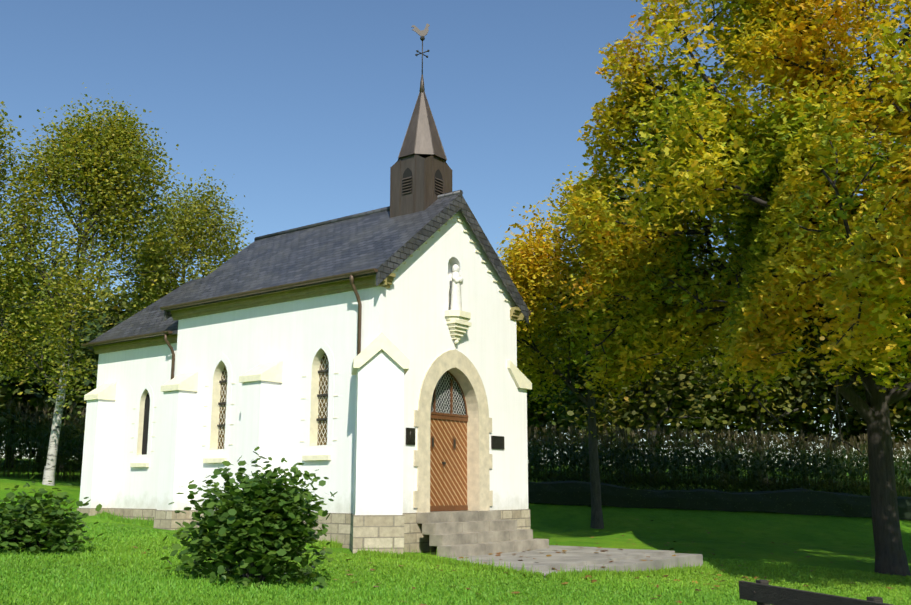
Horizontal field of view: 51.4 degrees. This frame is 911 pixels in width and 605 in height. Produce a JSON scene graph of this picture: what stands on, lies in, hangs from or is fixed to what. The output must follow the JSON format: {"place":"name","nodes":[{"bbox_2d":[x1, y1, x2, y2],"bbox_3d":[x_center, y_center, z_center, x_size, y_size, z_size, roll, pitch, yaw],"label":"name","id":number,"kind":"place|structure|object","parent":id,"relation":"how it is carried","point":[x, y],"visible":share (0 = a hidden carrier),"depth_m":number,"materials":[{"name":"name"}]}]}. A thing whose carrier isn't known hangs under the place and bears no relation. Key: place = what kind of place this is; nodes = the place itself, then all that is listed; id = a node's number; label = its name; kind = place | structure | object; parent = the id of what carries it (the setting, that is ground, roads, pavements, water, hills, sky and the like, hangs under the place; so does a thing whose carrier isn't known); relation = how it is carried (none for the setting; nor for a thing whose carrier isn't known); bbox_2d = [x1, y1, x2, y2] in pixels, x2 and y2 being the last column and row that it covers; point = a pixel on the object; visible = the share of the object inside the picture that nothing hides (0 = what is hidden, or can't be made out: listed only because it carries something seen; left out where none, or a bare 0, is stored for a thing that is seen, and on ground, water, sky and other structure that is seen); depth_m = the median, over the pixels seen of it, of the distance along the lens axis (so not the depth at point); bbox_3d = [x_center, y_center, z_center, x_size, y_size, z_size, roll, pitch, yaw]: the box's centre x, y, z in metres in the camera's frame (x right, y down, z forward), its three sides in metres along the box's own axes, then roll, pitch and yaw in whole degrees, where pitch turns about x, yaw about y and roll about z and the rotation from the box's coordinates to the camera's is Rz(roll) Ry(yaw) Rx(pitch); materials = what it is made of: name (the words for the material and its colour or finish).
{"place":"outdoors","nodes":[
{"label":"outdoors","id":0,"kind":"place"},
{"bbox_2d":[0,397,910,496],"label":"hedge","id":1,"kind":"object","parent":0,"point":[787,466],"depth_m":38.17,"materials":[{"name":"green plant"}]},
{"bbox_2d":[0,458,910,604],"bbox_3d":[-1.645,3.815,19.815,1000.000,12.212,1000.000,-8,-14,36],"label":"lawn ground","id":2,"kind":"structure","parent":0,"point":[821,541],"depth_m":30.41,"materials":[{"name":"green plant"}]},
{"bbox_2d":[0,420,27,457],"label":"tree","id":3,"kind":"object","parent":2,"relation":"on","point":[5,442],"depth_m":58.28,"materials":[{"name":"green plant"}]},
{"bbox_2d":[0,101,55,331],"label":"birch tree","id":4,"kind":"object","parent":2,"relation":"on","point":[3,147],"depth_m":29.27,"materials":[{"name":"green plant"}]},
{"bbox_2d":[0,266,82,423],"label":"tree","id":5,"kind":"object","parent":2,"relation":"on","point":[4,398],"depth_m":41.38,"materials":[{"name":"green plant"}]},
{"bbox_2d":[0,461,109,557],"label":"bush","id":6,"kind":"object","parent":2,"relation":"on","point":[27,512],"depth_m":15.21,"materials":[{"name":"green plant"}]},
{"bbox_2d":[0,237,114,467],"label":"tree","id":7,"kind":"object","parent":2,"relation":"on","point":[37,291],"depth_m":48.84,"materials":[{"name":"green plant"}]},
{"bbox_2d":[1,288,122,471],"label":"tree","id":8,"kind":"object","parent":2,"relation":"on","point":[80,404],"depth_m":44.79,"materials":[{"name":"green plant"}]},
{"bbox_2d":[0,82,188,485],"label":"birch tree","id":9,"kind":"object","parent":2,"relation":"on","point":[120,136],"depth_m":29.45,"materials":[{"name":"green plant"}]},
{"bbox_2d":[66,270,141,420],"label":"tree","id":10,"kind":"object","parent":2,"relation":"on","point":[121,311],"depth_m":49.71,"materials":[{"name":"green plant"}]},
{"bbox_2d":[115,162,254,318],"bbox_3d":[-10.070,0.802,35.792,5.891,12.964,5.640,-8,-14,36],"label":"birch tree","id":11,"kind":"object","parent":2,"relation":"on","point":[183,223],"depth_m":35.85,"materials":[{"name":"green plant"}]},
{"bbox_2d":[160,447,337,589],"bbox_3d":[-2.901,3.169,13.279,2.849,2.310,2.775,-8,-14,36],"label":"bush","id":12,"kind":"object","parent":2,"relation":"on","point":[270,506],"depth_m":12.85,"materials":[{"name":"green plant"}]},
{"bbox_2d":[77,333,531,553],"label":"buttresses","id":13,"kind":"structure","parent":2,"relation":"on","point":[380,367],"depth_m":21.62,"materials":[{"name":"paint"}]},
{"bbox_2d":[82,268,530,378],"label":"gutters and downpipes","id":14,"kind":"object","parent":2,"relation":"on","point":[351,275],"visible":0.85,"depth_m":22.49,"materials":[{"name":"metal"}]},
{"bbox_2d":[96,210,518,512],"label":"chapel walls","id":15,"kind":"structure","parent":2,"relation":"on","point":[404,314],"depth_m":22.88,"materials":[{"name":"white paint"}]},
{"bbox_2d":[130,340,338,466],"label":"window surrounds","id":16,"kind":"object","parent":15,"relation":"attached to","point":[321,348],"visible":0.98,"depth_m":23.04,"materials":[{"name":"beige stone"}]},
{"bbox_2d":[217,353,328,448],"bbox_3d":[-5.566,2.576,23.525,7.395,2.230,0.350,-8,-14,36],"label":"window glass","id":17,"kind":"object","parent":16,"relation":"in","point":[322,395],"visible":0.42,"depth_m":21.58,"materials":[{"name":"glass"}]},
{"bbox_2d":[87,190,528,352],"bbox_3d":[-4.977,-0.436,26.643,12.810,3.206,6.000,-8,-14,36],"label":"roof slate","id":18,"kind":"object","parent":15,"relation":"on","point":[383,242],"visible":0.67,"depth_m":23.81,"materials":[{"name":"grey stone"}]},
{"bbox_2d":[390,23,451,217],"bbox_3d":[-0.864,-4.552,24.304,1.254,5.640,1.254,-8,-14,36],"label":"bell turret","id":19,"kind":"object","parent":18,"relation":"on","point":[420,174],"visible":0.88,"depth_m":23.69,"materials":[{"name":"brown metal"}]},
{"bbox_2d":[93,273,523,353],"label":"eaves cornice","id":20,"kind":"structure","parent":15,"relation":"attached to","point":[369,281],"depth_m":23.10,"materials":[{"name":"paint"}]},
{"bbox_2d":[413,349,492,512],"bbox_3d":[-0.154,2.986,22.278,0.395,3.765,3.000,-8,-14,36],"label":"door surround","id":21,"kind":"object","parent":15,"relation":"attached to","point":[460,366],"visible":0.98,"depth_m":22.73,"materials":[{"name":"beige stone"}]},
{"bbox_2d":[430,370,467,510],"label":"door leaves","id":22,"kind":"object","parent":21,"relation":"in","point":[448,451],"visible":0.71,"depth_m":22.48,"materials":[{"name":"brown wood"}]},
{"bbox_2d":[395,217,510,309],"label":"gable dentils","id":23,"kind":"object","parent":15,"relation":"attached to","point":[477,251],"visible":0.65,"depth_m":23.62,"materials":[{"name":"grey stone"}]},
{"bbox_2d":[406,428,503,448],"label":"wall plaques","id":24,"kind":"object","parent":15,"relation":"attached to","point":[497,442],"visible":1,"depth_m":23.29,"materials":[{"name":"brown metal"}]},
{"bbox_2d":[444,310,470,343],"bbox_3d":[0.104,0.606,22.549,0.320,0.760,0.800,-8,-14,36],"label":"statue corbel","id":25,"kind":"object","parent":15,"relation":"attached to","point":[458,323],"visible":1,"depth_m":22.43,"materials":[{"name":"beige stone"}]},
{"bbox_2d":[450,264,465,311],"bbox_3d":[0.028,-0.341,22.793,0.330,1.194,0.380,-8,-14,36],"label":"madonna statue","id":26,"kind":"object","parent":25,"relation":"on","point":[456,299],"visible":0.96,"depth_m":22.69,"materials":[{"name":"stone"}]},
{"bbox_2d":[417,511,548,557],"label":"door steps","id":27,"kind":"structure","parent":15,"relation":"attached to","point":[464,533],"depth_m":20.92,"materials":[{"name":"beige stone"}]},
{"bbox_2d":[106,508,520,552],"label":"stone plinth","id":28,"kind":"structure","parent":2,"relation":"on","point":[339,527],"depth_m":20.55,"materials":[{"name":"stone"}]},
{"bbox_2d":[134,519,910,604],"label":"fallen leaves","id":29,"kind":"object","parent":2,"relation":"on","point":[593,580],"visible":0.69,"depth_m":19.03,"materials":[{"name":"yellow plant"}]},
{"bbox_2d":[521,305,566,473],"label":"tree","id":30,"kind":"object","parent":2,"relation":"on","point":[536,436],"depth_m":72.09,"materials":[{"name":"green plant"}]},
{"bbox_2d":[517,332,574,448],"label":"tree","id":31,"kind":"object","parent":2,"relation":"on","point":[533,407],"depth_m":63.31,"materials":[{"name":"green plant"}]},
{"bbox_2d":[527,397,580,472],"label":"tree","id":32,"kind":"object","parent":2,"relation":"on","point":[558,428],"depth_m":77.52,"materials":[{"name":"green plant"}]},
{"bbox_2d":[429,545,702,577],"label":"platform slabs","id":33,"kind":"structure","parent":2,"relation":"on","point":[579,558],"depth_m":19.51,"materials":[{"name":"stone"}]},
{"bbox_2d":[517,258,635,480],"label":"tree","id":34,"kind":"object","parent":2,"relation":"on","point":[563,423],"depth_m":56.94,"materials":[{"name":"plant"}]},
{"bbox_2d":[496,165,695,528],"bbox_3d":[4.604,1.497,32.827,8.062,12.972,8.298,-8,-14,36],"label":"maple tree","id":35,"kind":"object","parent":2,"relation":"on","point":[520,252],"depth_m":31.95,"materials":[{"name":"yellow plant"}]},
{"bbox_2d":[534,307,722,478],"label":"tree","id":36,"kind":"object","parent":2,"relation":"on","point":[582,392],"depth_m":54.59,"materials":[{"name":"green plant"}]},
{"bbox_2d":[564,311,707,476],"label":"tree","id":37,"kind":"object","parent":2,"relation":"on","point":[635,425],"depth_m":70.64,"materials":[{"name":"green plant"}]},
{"bbox_2d":[539,256,749,488],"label":"tree","id":38,"kind":"object","parent":2,"relation":"on","point":[659,397],"depth_m":50.65,"materials":[{"name":"green plant"}]},
{"bbox_2d":[643,418,721,473],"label":"tree","id":39,"kind":"object","parent":2,"relation":"on","point":[674,433],"depth_m":75.98,"materials":[{"name":"green plant"}]},
{"bbox_2d":[525,0,910,575],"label":"oak tree","id":40,"kind":"object","parent":2,"relation":"on","point":[796,146],"depth_m":23.12,"materials":[{"name":"plant"}]},
{"bbox_2d":[528,473,910,520],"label":"hedge","id":41,"kind":"object","parent":2,"relation":"on","point":[572,495],"depth_m":34.60,"materials":[{"name":"green plant"}]},
{"bbox_2d":[665,276,819,485],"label":"tree","id":42,"kind":"object","parent":2,"relation":"on","point":[735,399],"depth_m":57.49,"materials":[{"name":"green plant"}]},
{"bbox_2d":[692,391,794,480],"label":"tree","id":43,"kind":"object","parent":2,"relation":"on","point":[702,427],"depth_m":69.69,"materials":[{"name":"green plant"}]},
{"bbox_2d":[686,376,828,477],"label":"tree","id":44,"kind":"object","parent":2,"relation":"on","point":[756,431],"depth_m":73.47,"materials":[{"name":"green plant"}]},
{"bbox_2d":[690,229,848,482],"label":"tree","id":45,"kind":"object","parent":2,"relation":"on","point":[797,384],"depth_m":56.81,"materials":[{"name":"green plant"}]},
{"bbox_2d":[713,252,903,485],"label":"tree","id":46,"kind":"object","parent":2,"relation":"on","point":[821,409],"depth_m":57.30,"materials":[{"name":"green plant"}]},
{"bbox_2d":[739,580,892,604],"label":"park bench","id":47,"kind":"object","parent":2,"relation":"on","point":[761,592],"visible":1,"depth_m":9.54,"materials":[{"name":"brown wood"}]},
{"bbox_2d":[752,321,901,483],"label":"tree","id":48,"kind":"object","parent":2,"relation":"on","point":[863,433],"depth_m":66.94,"materials":[{"name":"green plant"}]},
{"bbox_2d":[771,220,910,477],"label":"tree","id":49,"kind":"object","parent":2,"relation":"on","point":[843,429],"depth_m":58.18,"materials":[{"name":"green plant"}]},
{"bbox_2d":[814,330,910,459],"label":"tree","id":50,"kind":"object","parent":2,"relation":"on","point":[899,415],"depth_m":51.78,"materials":[{"name":"green plant"}]},
{"bbox_2d":[818,399,910,461],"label":"tree","id":51,"kind":"object","parent":2,"relation":"on","point":[894,442],"visible":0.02,"depth_m":66.90,"materials":[{"name":"green plant"}]},
{"bbox_2d":[833,408,910,448],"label":"tree","id":52,"kind":"object","parent":2,"relation":"on","point":[893,433],"depth_m":71.52,"materials":[{"name":"green plant"}]},
{"bbox_2d":[841,331,910,449],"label":"tree","id":53,"kind":"object","parent":2,"relation":"on","point":[864,397],"depth_m":53.77,"materials":[{"name":"green plant"}]},
{"bbox_2d":[889,380,910,446],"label":"tree","id":54,"kind":"object","parent":2,"relation":"on","point":[905,422],"depth_m":60.90,"materials":[{"name":"green plant"}]},
{"bbox_2d":[890,355,910,430],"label":"tree","id":55,"kind":"object","parent":2,"relation":"on","point":[904,418],"visible":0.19,"depth_m":50.43,"materials":[{"name":"green plant"}]},
{"bbox_2d":[0,0,910,465],"label":"sky","id":56,"kind":"structure","parent":0,"point":[309,104],"materials":[{"name":"blue"}]}
]}

